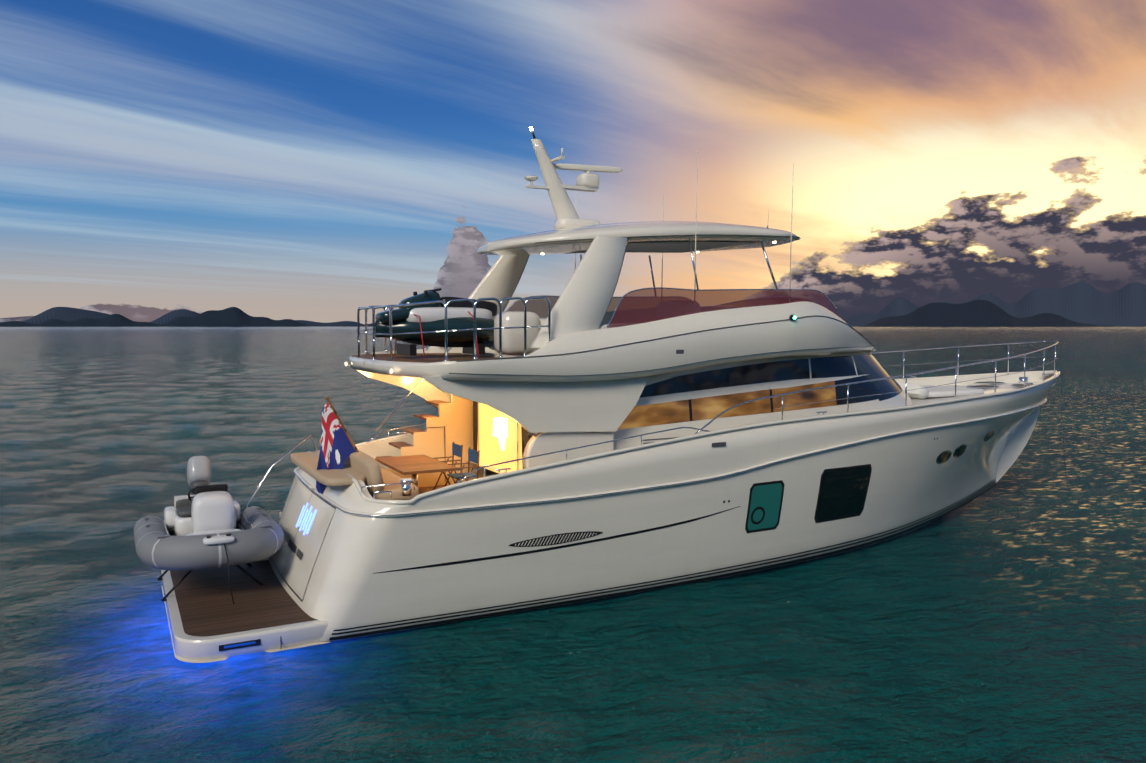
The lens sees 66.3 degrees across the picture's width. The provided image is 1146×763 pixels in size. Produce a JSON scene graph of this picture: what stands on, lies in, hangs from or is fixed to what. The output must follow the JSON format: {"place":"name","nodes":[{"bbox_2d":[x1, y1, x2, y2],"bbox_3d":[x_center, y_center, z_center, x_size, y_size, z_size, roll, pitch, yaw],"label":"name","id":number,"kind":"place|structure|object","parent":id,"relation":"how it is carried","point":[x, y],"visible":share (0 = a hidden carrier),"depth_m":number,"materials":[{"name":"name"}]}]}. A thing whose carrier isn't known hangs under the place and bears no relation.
{"place":"outdoors","nodes":[
{"label":"outdoors","id":0,"kind":"place"},
{"bbox_2d":[0,307,308,326],"bbox_3d":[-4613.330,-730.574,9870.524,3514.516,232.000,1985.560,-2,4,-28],"label":"island hills","id":1,"kind":"structure","parent":0,"point":[232,317],"depth_m":9564.65,"materials":[{"name":"grey stone"}]},
{"bbox_2d":[22,307,360,326],"bbox_3d":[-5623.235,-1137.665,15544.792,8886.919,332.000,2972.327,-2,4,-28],"label":"island hills","id":2,"kind":"structure","parent":0,"point":[66,313],"depth_m":14687.90,"materials":[{"name":"grey stone"}]},
{"bbox_2d":[309,323,372,326],"bbox_3d":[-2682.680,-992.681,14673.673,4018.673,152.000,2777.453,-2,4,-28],"label":"island hills","id":3,"kind":"structure","parent":0,"point":[351,325],"depth_m":14053.98,"materials":[{"name":"grey stone"}]},
{"bbox_2d":[0,327,1145,762],"bbox_3d":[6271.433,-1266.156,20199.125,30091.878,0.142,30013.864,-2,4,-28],"label":"sea","id":4,"kind":"structure","parent":0,"point":[1002,619],"depth_m":13.69,"materials":[{"name":"liquid"}]},
{"bbox_2d":[161,347,1060,662],"bbox_3d":[3.433,1.717,19.025,22.328,5.361,5.610,-2,4,-28],"label":"yacht hull","id":5,"kind":"object","parent":4,"relation":"in","point":[407,531],"visible":0.81,"depth_m":14.91,"materials":[{"name":"white plastic"}]},
{"bbox_2d":[134,456,283,603],"bbox_3d":[-6.206,2.442,14.935,2.245,1.966,3.907,-2,4,-28],"label":"inflatable dinghy","id":6,"kind":"object","parent":5,"relation":"on","point":[206,525],"visible":1,"depth_m":14.21,"materials":[{"name":"grey rubber"}]},
{"bbox_2d":[316,396,358,493],"bbox_3d":[-3.781,1.396,14.464,0.891,2.315,0.281,-1,4,-13],"label":"ensign flag","id":7,"kind":"object","parent":5,"relation":"attached to","point":[338,447],"visible":0.58,"depth_m":14.39,"materials":[{"name":"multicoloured fabric"}]},
{"bbox_2d":[348,351,913,473],"bbox_3d":[2.899,0.463,18.665,14.200,2.250,4.740,-2,4,-28],"label":"yacht cabin","id":8,"kind":"object","parent":5,"relation":"on","point":[513,420],"visible":0.58,"depth_m":15.98,"materials":[{"name":"white plastic"}]},
{"bbox_2d":[349,221,874,381],"bbox_3d":[1.593,-1.708,17.842,11.750,2.966,5.190,-2,4,-28],"label":"flybridge","id":9,"kind":"object","parent":8,"relation":"on","point":[589,311],"visible":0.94,"depth_m":15.33,"materials":[{"name":"white plastic"}]},
{"bbox_2d":[375,288,497,355],"bbox_3d":[-2.422,-1.099,16.166,2.450,1.200,1.119,-2,4,-28],"label":"jet ski","id":10,"kind":"object","parent":9,"relation":"on","point":[405,319],"visible":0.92,"depth_m":15.79,"materials":[{"name":"teal"}]},
{"bbox_2d":[524,126,622,228],"bbox_3d":[0.012,-3.844,16.877,2.057,1.910,0.900,-2,4,-28],"label":"yacht mast","id":11,"kind":"object","parent":9,"relation":"on","point":[566,214],"visible":0.79,"depth_m":16.68,"materials":[{"name":"white plastic"}]},
{"bbox_2d":[345,155,1067,494],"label":"yacht rails","id":12,"kind":"object","parent":5,"relation":"attached to","point":[915,391],"visible":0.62,"depth_m":15.92,"materials":[{"name":"silver metal"}]},
{"bbox_2d":[0,0,1145,323],"label":"sky","id":13,"kind":"structure","parent":0,"point":[322,161],"materials":[{"name":"blue"}]},
{"bbox_2d":[864,300,1104,326],"bbox_3d":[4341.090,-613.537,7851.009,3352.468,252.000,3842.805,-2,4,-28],"label":"island hills","id":14,"kind":"structure","parent":0,"point":[980,313],"depth_m":7741.00,"materials":[{"name":"grey stone"}]},
{"bbox_2d":[843,282,1145,326],"bbox_3d":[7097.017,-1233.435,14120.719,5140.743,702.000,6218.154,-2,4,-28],"label":"island hills","id":15,"kind":"structure","parent":0,"point":[1087,303],"depth_m":13557.01,"materials":[{"name":"grey stone"}]}
]}

